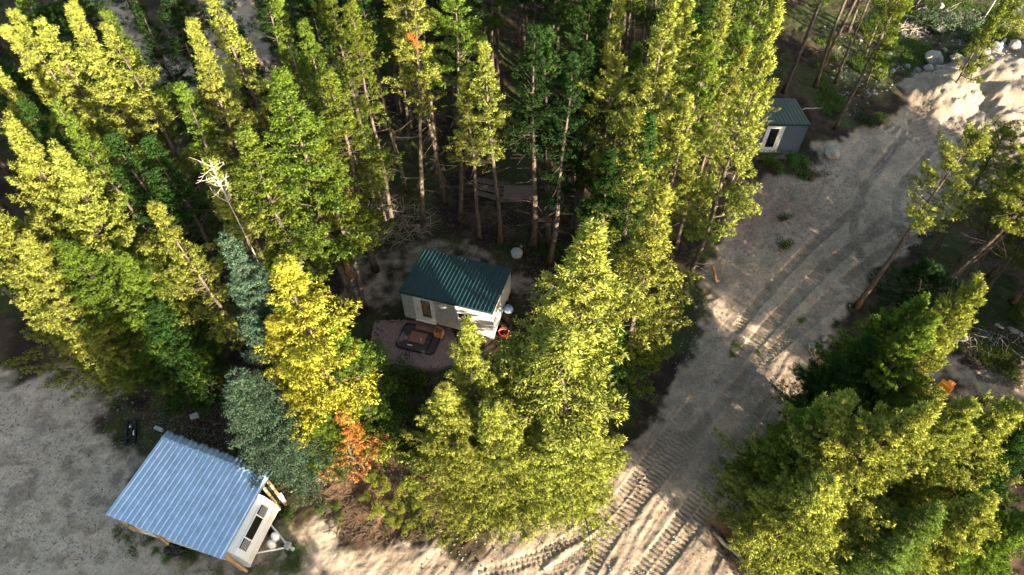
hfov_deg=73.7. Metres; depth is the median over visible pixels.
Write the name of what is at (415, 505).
seedling
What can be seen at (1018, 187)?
pine tree
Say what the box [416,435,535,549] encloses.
pine tree
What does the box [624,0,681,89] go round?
pine tree
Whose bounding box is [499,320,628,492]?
pine tree
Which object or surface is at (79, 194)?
pine tree
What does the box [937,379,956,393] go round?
loader machine
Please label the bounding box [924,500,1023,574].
pine tree
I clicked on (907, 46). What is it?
slope grass
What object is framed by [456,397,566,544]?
pine tree
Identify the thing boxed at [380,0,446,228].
pine tree
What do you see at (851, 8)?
pine tree
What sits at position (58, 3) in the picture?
pine tree
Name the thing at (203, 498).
carport
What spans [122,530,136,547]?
weed
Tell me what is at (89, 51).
pine tree
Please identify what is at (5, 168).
pine tree
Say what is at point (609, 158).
pine tree
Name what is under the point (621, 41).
pine tree
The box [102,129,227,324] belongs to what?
pine tree
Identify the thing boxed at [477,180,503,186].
lumber board
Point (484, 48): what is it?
pine tree
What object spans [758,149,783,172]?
shrub
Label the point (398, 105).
pine tree
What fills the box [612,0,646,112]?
pine tree
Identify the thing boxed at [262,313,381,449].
pine tree
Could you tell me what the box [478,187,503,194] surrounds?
lumber board
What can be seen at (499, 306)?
window
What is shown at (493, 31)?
pine tree
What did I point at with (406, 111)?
pine tree
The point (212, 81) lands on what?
pine tree
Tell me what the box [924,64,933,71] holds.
boulder
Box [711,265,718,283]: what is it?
fallen log
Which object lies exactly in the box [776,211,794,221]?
shrub
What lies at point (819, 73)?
pine tree
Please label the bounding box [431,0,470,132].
pine tree
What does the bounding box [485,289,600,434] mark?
pine tree
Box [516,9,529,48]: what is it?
pine tree
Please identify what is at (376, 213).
brush pile
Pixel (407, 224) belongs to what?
brush pile
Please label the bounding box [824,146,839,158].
boulder
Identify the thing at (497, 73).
pine tree
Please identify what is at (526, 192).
plywood sheet
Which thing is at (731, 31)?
pine tree
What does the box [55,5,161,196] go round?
pine tree
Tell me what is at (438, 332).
wooden crate
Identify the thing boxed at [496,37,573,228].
pine tree
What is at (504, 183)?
lumber board
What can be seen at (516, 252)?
water barrel
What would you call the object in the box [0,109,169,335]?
pine tree
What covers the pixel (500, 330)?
bucket
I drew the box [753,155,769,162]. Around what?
door step
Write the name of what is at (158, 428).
concrete block
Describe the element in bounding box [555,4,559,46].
pine tree
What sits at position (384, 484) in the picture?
seedling
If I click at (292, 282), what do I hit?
pine tree
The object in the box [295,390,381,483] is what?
pine tree
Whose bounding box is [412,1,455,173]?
pine tree
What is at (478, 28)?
pine tree
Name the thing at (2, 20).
pine tree
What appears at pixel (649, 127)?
pine tree
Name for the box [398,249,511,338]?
cabin
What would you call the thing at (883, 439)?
pine tree
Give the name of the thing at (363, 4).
pine tree
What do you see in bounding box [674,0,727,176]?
pine tree
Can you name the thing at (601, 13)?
pine tree
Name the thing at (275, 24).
pine tree
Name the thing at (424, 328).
door steps
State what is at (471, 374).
pine tree
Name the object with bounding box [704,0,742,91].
pine tree
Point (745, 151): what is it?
dead tree
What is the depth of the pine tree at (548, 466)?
26.11 m
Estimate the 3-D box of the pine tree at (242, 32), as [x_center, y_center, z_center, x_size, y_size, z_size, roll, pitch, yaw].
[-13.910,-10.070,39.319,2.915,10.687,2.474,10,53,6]
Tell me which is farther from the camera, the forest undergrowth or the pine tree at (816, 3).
the pine tree at (816, 3)
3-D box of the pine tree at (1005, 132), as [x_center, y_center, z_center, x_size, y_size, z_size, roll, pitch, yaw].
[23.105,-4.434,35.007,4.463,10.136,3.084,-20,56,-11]
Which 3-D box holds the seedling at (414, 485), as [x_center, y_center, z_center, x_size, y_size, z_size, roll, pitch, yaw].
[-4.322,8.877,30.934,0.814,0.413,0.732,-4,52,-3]
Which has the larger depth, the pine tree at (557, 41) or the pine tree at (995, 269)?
the pine tree at (557, 41)
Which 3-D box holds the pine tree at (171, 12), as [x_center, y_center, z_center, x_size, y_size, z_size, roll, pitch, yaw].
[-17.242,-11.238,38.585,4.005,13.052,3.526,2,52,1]
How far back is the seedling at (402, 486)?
30.77 m
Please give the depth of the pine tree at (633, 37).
51.67 m
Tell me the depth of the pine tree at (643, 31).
45.56 m
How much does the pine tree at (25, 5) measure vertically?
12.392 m
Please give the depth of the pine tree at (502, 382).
27.99 m
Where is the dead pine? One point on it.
(353, 431)
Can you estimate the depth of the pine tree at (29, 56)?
30.61 m
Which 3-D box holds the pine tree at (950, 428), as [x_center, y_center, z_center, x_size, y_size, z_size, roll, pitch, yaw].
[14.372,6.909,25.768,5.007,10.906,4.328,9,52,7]
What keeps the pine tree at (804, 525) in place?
on the ground at (674, 370)
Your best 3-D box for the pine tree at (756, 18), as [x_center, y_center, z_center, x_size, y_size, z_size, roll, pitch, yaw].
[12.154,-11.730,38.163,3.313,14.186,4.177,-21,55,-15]
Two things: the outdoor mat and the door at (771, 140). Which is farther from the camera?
the door at (771, 140)
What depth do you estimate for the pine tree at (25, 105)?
27.87 m
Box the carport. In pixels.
[105,430,286,572]
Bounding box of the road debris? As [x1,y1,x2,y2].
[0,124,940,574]
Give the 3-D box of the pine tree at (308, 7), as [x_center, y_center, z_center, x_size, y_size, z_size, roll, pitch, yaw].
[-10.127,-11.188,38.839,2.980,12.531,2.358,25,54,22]
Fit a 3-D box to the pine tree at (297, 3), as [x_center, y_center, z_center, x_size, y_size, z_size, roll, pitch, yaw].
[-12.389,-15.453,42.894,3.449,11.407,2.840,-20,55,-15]
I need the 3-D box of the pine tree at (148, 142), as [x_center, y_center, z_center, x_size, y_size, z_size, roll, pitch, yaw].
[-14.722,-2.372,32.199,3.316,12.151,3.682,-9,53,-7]
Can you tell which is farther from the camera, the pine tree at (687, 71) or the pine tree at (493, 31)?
the pine tree at (493, 31)
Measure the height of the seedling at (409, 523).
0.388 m
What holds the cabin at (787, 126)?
on the ground at (674, 370)
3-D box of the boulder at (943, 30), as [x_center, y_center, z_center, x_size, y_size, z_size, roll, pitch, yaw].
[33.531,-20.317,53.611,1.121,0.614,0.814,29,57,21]
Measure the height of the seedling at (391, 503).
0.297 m
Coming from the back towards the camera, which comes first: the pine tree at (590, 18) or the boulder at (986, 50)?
the boulder at (986, 50)
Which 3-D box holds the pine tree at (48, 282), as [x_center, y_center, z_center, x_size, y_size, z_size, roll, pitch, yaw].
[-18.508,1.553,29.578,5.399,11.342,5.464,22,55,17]
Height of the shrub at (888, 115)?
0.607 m
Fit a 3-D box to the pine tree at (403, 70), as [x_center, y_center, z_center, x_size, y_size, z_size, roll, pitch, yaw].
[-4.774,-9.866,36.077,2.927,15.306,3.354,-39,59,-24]
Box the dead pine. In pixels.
[317,407,388,482]
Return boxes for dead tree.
[190,157,271,288]
[730,103,767,186]
[980,0,995,23]
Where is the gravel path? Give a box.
[373,319,462,368]
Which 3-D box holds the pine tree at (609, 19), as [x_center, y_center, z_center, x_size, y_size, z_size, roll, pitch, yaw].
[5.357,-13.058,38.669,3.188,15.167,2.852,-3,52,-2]
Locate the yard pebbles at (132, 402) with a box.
[0,377,237,574]
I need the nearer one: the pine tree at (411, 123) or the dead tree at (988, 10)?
the pine tree at (411, 123)
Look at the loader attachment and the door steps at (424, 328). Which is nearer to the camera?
the loader attachment
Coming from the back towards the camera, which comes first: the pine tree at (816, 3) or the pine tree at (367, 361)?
the pine tree at (816, 3)
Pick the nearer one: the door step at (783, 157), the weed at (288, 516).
the weed at (288, 516)
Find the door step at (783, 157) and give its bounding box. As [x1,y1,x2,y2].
[773,154,786,162]
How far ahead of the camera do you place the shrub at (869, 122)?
46.33 m
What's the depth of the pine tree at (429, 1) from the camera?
46.27 m
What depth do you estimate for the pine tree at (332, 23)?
33.25 m
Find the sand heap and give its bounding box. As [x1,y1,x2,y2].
[892,44,1023,141]
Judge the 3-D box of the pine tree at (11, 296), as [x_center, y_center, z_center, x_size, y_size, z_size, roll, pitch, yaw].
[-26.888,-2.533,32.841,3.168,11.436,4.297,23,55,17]
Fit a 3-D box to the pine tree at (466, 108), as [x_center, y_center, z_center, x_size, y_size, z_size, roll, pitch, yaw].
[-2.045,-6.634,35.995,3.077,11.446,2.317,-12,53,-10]
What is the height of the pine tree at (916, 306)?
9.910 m
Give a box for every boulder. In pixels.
[806,342,819,351]
[821,335,827,340]
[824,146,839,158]
[913,67,920,72]
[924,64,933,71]
[925,50,942,65]
[931,25,946,32]
[934,65,946,70]
[937,3,944,8]
[950,53,963,61]
[979,46,990,53]
[990,41,1002,51]
[1009,39,1021,50]
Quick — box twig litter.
[143,0,1023,574]
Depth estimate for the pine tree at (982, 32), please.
45.48 m
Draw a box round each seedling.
[358,490,370,501]
[364,472,377,486]
[364,499,384,520]
[371,469,390,495]
[383,510,394,526]
[385,498,396,508]
[393,480,411,505]
[393,514,403,528]
[394,499,404,514]
[401,517,417,536]
[408,478,425,490]
[411,497,420,508]
[414,485,430,500]
[420,509,432,522]
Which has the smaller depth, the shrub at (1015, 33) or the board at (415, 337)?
the board at (415, 337)
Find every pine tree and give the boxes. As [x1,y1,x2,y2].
[0,1,43,107]
[0,2,23,54]
[0,23,141,236]
[0,47,46,144]
[0,59,63,175]
[0,62,112,201]
[0,66,127,220]
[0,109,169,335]
[0,137,10,173]
[0,202,9,209]
[0,205,50,294]
[0,208,133,391]
[0,271,23,303]
[5,7,158,230]
[8,228,151,402]
[12,95,107,214]
[14,0,121,169]
[23,0,86,103]
[33,0,111,110]
[33,14,165,221]
[46,138,198,358]
[48,3,141,179]
[48,96,196,310]
[49,236,214,410]
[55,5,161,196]
[61,0,148,136]
[64,0,197,241]
[97,21,239,245]
[98,8,212,227]
[99,29,177,177]
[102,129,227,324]
[105,0,196,125]
[112,248,236,403]
[131,0,214,180]
[134,300,250,417]
[140,133,245,317]
[146,200,265,374]
[154,0,239,165]
[155,0,244,155]
[171,80,265,271]
[184,16,282,258]
[199,156,283,300]
[200,0,278,161]
[205,0,303,224]
[222,123,353,330]
[225,27,304,205]
[238,28,286,169]
[244,0,305,104]
[248,0,312,109]
[252,254,383,448]
[255,0,308,107]
[258,0,337,235]
[260,66,374,314]
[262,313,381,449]
[283,0,334,86]
[284,139,397,312]
[287,0,311,90]
[288,44,323,135]
[294,17,368,249]
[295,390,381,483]
[302,0,359,178]
[311,0,377,197]
[315,0,352,146]
[315,0,359,120]
[315,67,404,274]
[317,0,358,96]
[324,320,398,424]
[336,1,386,102]
[337,0,402,227]
[338,0,394,133]
[351,0,410,191]
[352,98,391,232]
[371,0,417,161]
[376,1,402,115]
[378,0,397,67]
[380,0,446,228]
[380,1,425,129]
[384,0,455,207]
[387,380,514,501]
[406,27,447,151]
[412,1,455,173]
[413,0,459,101]
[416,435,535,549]
[423,0,445,73]
[429,0,486,223]
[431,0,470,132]
[436,0,489,101]
[440,0,484,153]
[442,68,502,240]
[445,314,520,441]
[452,0,498,139]
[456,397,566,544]
[461,40,528,245]
[472,413,621,543]
[475,0,523,119]
[478,0,493,57]
[480,0,506,44]
[483,337,551,433]
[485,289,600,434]
[489,0,502,75]
[489,0,517,95]
[493,216,643,439]
[495,22,584,250]
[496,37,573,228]
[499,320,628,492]
[501,0,559,137]
[509,2,541,68]
[510,24,577,242]
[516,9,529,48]
[517,3,528,60]
[524,0,576,161]
[526,399,631,562]
[533,51,597,266]
[541,0,612,235]
[542,0,578,110]
[543,0,604,137]
[551,2,613,190]
[551,13,605,172]
[554,5,623,238]
[554,40,614,243]
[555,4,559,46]
[565,146,643,277]
[566,0,630,84]
[574,0,636,192]
[581,317,647,409]
[583,0,683,270]
[590,41,643,146]
[590,107,674,280]
[591,180,703,417]
[592,0,632,150]
[595,293,674,408]
[597,109,672,283]
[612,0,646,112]
[613,1,633,102]
[621,0,653,75]
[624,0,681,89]
[627,7,638,44]
[628,0,661,99]
[628,10,696,206]
[635,0,700,240]
[636,1,701,130]
[639,92,708,282]
[657,37,717,236]
[660,0,737,141]
[662,0,733,240]
[666,0,733,201]
[670,40,752,249]
[672,0,785,291]
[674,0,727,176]
[689,26,757,194]
[699,0,774,171]
[699,464,853,574]
[701,0,754,122]
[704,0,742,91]
[706,387,868,522]
[712,404,826,523]
[715,397,945,568]
[724,466,844,574]
[726,80,780,188]
[769,331,879,424]
[771,291,930,414]
[773,0,829,93]
[798,0,829,51]
[807,0,855,88]
[814,310,942,424]
[824,0,872,66]
[831,0,876,83]
[833,0,913,129]
[842,489,1003,574]
[845,120,992,315]
[845,270,988,427]
[845,394,983,523]
[847,0,868,30]
[855,389,1023,573]
[859,0,900,56]
[863,0,909,83]
[872,419,1023,516]
[875,0,912,40]
[912,113,1023,265]
[913,0,919,8]
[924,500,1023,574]
[931,140,1023,300]
[934,160,1023,296]
[949,142,1023,263]
[951,156,1023,292]
[953,0,1008,84]
[965,0,1023,73]
[982,214,1023,315]
[986,189,1023,279]
[997,234,1023,305]
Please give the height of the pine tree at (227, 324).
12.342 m
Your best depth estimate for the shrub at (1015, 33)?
52.47 m
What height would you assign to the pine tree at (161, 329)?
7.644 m
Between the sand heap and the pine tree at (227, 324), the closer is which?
the pine tree at (227, 324)
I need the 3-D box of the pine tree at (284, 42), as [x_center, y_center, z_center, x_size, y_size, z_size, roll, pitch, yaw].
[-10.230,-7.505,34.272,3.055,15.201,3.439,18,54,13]
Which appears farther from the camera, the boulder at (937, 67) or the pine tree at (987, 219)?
the boulder at (937, 67)
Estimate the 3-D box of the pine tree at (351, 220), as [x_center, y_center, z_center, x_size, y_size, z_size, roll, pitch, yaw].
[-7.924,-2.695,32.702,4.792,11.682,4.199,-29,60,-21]
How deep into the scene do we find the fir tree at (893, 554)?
23.23 m
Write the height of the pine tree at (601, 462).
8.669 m
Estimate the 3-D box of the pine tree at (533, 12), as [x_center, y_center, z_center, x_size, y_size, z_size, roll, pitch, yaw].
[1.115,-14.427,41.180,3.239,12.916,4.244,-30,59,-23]
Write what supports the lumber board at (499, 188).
on the ground at (674, 370)
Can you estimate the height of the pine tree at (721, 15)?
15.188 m
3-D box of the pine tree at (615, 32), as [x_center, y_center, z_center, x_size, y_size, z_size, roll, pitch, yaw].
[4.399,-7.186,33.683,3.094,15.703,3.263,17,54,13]
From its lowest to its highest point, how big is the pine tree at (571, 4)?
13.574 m
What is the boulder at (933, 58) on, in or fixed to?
on the ground at (674, 370)
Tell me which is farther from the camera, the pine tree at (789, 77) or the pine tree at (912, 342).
the pine tree at (789, 77)
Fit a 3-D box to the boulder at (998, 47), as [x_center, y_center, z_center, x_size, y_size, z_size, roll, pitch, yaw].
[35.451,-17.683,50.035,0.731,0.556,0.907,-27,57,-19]
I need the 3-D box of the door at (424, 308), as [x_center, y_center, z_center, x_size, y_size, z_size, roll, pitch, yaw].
[-4.502,1.145,35.323,0.940,1.880,0.211,13,53,10]
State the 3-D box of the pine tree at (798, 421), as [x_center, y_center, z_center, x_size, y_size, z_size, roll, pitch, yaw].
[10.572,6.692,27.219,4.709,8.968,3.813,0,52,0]
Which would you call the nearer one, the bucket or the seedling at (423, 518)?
the seedling at (423, 518)
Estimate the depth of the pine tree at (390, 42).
48.46 m
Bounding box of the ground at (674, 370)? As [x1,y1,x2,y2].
[0,0,1023,574]
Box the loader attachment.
[121,419,136,444]
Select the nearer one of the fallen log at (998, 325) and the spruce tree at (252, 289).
the spruce tree at (252, 289)
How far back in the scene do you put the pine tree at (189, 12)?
36.77 m
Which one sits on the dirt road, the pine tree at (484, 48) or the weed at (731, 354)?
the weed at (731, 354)
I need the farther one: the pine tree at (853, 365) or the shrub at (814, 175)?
the shrub at (814, 175)
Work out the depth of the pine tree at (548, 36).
32.09 m
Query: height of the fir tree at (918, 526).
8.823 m
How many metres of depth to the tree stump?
37.62 m
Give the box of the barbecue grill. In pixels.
[503,301,512,318]
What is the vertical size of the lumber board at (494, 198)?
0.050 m
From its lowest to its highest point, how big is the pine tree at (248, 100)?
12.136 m
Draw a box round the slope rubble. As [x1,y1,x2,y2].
[820,3,1021,115]
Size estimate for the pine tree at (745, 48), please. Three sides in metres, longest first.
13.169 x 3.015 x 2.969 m
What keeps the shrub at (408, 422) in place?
on the ground at (674, 370)
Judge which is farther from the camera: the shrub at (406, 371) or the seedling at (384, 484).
the shrub at (406, 371)
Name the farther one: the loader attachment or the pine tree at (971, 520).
the loader attachment
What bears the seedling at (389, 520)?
on the ground at (674, 370)
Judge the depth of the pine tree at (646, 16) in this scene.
43.09 m
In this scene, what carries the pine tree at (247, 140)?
on the ground at (674, 370)
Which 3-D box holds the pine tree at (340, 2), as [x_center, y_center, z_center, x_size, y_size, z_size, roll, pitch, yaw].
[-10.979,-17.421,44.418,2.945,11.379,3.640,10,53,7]
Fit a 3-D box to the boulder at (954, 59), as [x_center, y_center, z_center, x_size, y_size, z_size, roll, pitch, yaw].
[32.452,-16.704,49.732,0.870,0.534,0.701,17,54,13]
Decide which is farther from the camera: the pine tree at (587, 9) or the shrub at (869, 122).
the shrub at (869, 122)
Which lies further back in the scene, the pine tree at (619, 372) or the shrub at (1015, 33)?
the shrub at (1015, 33)
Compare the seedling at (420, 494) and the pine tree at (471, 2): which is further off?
the pine tree at (471, 2)
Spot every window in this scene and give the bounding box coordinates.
[457,311,471,320]
[496,302,500,319]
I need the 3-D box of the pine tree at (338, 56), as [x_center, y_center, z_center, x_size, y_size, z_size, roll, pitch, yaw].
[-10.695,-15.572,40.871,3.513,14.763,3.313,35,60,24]
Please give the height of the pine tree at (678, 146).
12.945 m
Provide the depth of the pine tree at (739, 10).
37.57 m
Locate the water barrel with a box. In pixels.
[511,247,522,258]
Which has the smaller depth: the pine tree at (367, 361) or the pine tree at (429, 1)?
the pine tree at (367, 361)
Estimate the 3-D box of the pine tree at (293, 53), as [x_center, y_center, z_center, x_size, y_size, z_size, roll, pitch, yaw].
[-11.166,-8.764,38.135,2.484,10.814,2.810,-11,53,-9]
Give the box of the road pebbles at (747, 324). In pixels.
[421,56,1023,574]
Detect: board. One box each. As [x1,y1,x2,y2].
[408,331,427,344]
[473,177,507,182]
[473,183,503,190]
[477,179,509,184]
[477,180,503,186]
[477,185,503,191]
[477,192,509,200]
[477,193,507,202]
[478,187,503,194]
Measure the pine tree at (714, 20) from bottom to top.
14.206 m
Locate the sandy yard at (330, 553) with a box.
[0,368,355,574]
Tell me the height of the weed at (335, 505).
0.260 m
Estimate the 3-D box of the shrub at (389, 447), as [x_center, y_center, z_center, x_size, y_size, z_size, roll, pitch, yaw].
[-5.843,7.097,32.067,1.591,1.011,2.465,30,58,22]
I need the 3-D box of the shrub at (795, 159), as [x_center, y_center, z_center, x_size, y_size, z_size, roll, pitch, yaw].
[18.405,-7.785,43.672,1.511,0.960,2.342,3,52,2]
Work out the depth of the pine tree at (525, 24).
45.27 m
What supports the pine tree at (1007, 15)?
on the sand heap
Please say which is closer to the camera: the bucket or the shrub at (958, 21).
the bucket
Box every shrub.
[364,416,405,462]
[369,408,425,450]
[370,372,410,410]
[373,410,423,444]
[384,352,427,385]
[406,449,432,474]
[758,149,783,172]
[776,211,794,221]
[777,237,794,251]
[787,151,811,180]
[801,166,832,178]
[858,110,883,128]
[873,111,892,126]
[911,7,976,40]
[916,7,984,39]
[999,16,1023,42]
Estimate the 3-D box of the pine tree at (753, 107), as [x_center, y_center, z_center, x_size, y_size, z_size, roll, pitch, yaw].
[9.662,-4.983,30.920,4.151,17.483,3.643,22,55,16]
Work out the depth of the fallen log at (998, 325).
36.27 m
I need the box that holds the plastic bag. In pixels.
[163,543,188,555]
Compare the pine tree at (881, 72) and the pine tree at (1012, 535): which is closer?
the pine tree at (1012, 535)
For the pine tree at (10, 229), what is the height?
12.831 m
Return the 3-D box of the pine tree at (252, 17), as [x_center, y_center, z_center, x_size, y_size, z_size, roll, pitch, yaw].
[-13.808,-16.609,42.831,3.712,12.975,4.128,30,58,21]
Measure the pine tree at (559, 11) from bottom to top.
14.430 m
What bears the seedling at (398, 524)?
on the ground at (674, 370)
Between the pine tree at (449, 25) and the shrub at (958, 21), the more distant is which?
the shrub at (958, 21)
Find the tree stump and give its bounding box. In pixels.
[344,258,354,281]
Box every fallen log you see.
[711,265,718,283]
[712,531,750,573]
[994,323,1003,328]
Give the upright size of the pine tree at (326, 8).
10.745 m
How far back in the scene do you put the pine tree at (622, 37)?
40.92 m
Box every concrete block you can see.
[154,425,164,431]
[189,412,198,419]
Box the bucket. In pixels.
[498,327,508,338]
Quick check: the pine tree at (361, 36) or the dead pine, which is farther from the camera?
the pine tree at (361, 36)
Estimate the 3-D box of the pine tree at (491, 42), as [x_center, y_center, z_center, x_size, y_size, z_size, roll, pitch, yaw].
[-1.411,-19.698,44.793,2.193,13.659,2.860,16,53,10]
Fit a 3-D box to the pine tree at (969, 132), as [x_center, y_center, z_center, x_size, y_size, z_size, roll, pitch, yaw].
[19.189,-2.682,32.542,2.902,11.948,3.365,-31,58,-22]
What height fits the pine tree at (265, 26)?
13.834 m
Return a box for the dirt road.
[354,72,1023,574]
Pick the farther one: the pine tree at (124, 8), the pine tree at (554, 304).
the pine tree at (124, 8)
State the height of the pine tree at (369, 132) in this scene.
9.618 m
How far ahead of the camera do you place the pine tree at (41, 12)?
37.19 m
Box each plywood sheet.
[503,185,522,201]
[521,185,531,198]
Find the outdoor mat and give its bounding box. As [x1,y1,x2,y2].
[395,323,440,354]
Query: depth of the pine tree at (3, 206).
41.55 m
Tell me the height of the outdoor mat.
0.070 m
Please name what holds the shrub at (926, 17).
on the ground at (674, 370)
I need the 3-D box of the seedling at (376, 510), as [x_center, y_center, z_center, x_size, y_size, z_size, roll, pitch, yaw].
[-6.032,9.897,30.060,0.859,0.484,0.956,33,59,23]
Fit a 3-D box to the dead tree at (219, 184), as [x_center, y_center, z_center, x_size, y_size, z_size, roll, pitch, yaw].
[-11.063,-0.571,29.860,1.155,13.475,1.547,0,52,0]
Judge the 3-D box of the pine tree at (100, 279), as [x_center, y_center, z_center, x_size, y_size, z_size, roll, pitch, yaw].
[-16.665,1.275,30.137,5.265,10.765,5.940,18,54,13]
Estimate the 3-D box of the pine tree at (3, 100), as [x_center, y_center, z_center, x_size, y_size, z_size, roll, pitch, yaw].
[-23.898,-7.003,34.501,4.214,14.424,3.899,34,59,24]
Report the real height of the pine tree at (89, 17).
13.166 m
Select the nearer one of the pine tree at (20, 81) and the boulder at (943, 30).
the pine tree at (20, 81)
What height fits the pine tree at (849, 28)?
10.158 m
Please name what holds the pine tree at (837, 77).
on the ground at (674, 370)
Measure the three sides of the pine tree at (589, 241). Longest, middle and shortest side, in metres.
15.542 x 6.239 x 5.366 m
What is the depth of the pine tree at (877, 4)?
49.35 m
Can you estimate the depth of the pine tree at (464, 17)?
38.19 m
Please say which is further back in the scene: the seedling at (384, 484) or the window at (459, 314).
the window at (459, 314)
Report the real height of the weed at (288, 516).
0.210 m
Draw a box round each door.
[414,298,434,322]
[761,127,783,150]
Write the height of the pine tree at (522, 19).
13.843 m
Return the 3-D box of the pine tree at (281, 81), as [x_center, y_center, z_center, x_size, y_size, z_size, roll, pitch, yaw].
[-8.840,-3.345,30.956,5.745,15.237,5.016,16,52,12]
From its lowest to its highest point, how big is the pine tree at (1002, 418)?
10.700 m
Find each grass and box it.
[101,386,310,574]
[811,0,1021,128]
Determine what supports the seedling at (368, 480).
on the ground at (674, 370)
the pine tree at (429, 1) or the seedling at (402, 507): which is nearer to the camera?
the seedling at (402, 507)
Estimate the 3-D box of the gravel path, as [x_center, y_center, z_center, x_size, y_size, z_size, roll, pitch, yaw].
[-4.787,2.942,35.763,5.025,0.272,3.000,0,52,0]
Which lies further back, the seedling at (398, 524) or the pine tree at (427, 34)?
the pine tree at (427, 34)
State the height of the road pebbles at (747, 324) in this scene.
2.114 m
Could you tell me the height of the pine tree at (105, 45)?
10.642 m
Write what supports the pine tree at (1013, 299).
on the ground at (674, 370)
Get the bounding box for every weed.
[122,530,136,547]
[138,533,153,546]
[160,553,174,564]
[283,511,294,523]
[317,503,323,514]
[329,500,340,511]
[335,512,342,525]
[729,349,737,357]
[730,339,744,349]
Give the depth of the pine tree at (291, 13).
45.07 m
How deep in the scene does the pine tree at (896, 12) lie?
41.34 m
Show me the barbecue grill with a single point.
(508, 308)
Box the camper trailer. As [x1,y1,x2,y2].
[135,494,294,567]
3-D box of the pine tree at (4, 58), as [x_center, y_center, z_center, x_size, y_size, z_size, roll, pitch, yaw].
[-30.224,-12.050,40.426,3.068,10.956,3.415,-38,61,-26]
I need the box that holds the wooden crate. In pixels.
[433,322,443,339]
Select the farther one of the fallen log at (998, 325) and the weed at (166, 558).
the fallen log at (998, 325)
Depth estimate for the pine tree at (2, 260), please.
29.51 m
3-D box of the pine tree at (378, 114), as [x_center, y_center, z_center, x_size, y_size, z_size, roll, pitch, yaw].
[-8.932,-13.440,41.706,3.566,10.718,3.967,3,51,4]
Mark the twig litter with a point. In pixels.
(731, 556)
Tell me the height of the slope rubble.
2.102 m
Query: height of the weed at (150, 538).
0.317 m
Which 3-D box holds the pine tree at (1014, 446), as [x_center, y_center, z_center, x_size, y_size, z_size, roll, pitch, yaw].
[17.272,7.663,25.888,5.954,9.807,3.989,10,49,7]
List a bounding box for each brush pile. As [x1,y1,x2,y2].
[362,201,400,234]
[365,196,442,250]
[895,17,928,38]
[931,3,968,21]
[956,327,1003,359]
[981,325,1023,359]
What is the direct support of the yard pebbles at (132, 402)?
on the sandy yard at (330, 553)
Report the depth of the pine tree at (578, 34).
34.11 m
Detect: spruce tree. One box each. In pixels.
[216,229,349,389]
[219,365,352,513]
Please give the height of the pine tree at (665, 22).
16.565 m
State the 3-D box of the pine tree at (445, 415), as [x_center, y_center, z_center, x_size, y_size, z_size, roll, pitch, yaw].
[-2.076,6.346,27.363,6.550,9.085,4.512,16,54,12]
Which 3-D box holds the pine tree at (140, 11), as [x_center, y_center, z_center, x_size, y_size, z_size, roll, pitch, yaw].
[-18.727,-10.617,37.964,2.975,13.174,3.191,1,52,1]
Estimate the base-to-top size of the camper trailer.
2.340 m
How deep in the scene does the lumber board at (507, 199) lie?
42.36 m
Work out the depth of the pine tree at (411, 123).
44.60 m
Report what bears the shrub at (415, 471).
on the ground at (674, 370)
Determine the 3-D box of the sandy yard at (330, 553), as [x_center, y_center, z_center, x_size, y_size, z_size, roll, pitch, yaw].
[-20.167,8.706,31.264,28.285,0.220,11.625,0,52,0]
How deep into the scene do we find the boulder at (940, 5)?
55.77 m
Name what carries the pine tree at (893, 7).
on the ground at (674, 370)
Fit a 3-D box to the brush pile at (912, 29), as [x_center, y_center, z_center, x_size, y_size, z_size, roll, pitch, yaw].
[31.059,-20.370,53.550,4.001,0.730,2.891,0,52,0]
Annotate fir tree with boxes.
[782,535,914,574]
[850,499,948,573]
[865,257,951,317]
[896,262,964,310]
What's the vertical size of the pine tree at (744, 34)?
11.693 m
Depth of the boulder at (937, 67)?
49.88 m
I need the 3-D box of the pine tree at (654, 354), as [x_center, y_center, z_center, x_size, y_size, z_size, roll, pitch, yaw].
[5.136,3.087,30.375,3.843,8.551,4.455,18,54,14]
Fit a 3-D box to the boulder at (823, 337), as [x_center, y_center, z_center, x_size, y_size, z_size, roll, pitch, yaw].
[16.382,2.649,35.816,0.326,0.246,0.448,27,57,19]
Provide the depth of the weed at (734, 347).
35.56 m
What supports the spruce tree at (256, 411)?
on the ground at (674, 370)
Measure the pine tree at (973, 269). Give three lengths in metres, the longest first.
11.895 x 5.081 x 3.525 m
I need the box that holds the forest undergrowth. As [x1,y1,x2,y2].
[357,239,1023,534]
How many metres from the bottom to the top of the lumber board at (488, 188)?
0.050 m
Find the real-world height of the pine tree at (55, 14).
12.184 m
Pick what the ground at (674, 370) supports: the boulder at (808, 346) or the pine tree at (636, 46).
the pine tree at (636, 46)
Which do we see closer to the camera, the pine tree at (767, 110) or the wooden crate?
the wooden crate
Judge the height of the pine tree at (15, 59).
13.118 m
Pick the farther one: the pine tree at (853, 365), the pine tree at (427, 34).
the pine tree at (427, 34)
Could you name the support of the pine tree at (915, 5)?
on the ground at (674, 370)
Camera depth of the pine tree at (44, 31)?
31.13 m
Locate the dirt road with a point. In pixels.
(766, 328)
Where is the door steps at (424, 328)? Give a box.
[415,324,434,332]
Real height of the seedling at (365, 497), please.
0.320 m
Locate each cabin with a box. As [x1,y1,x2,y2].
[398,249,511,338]
[707,97,810,154]
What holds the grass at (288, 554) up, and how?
on the sandy yard at (330, 553)

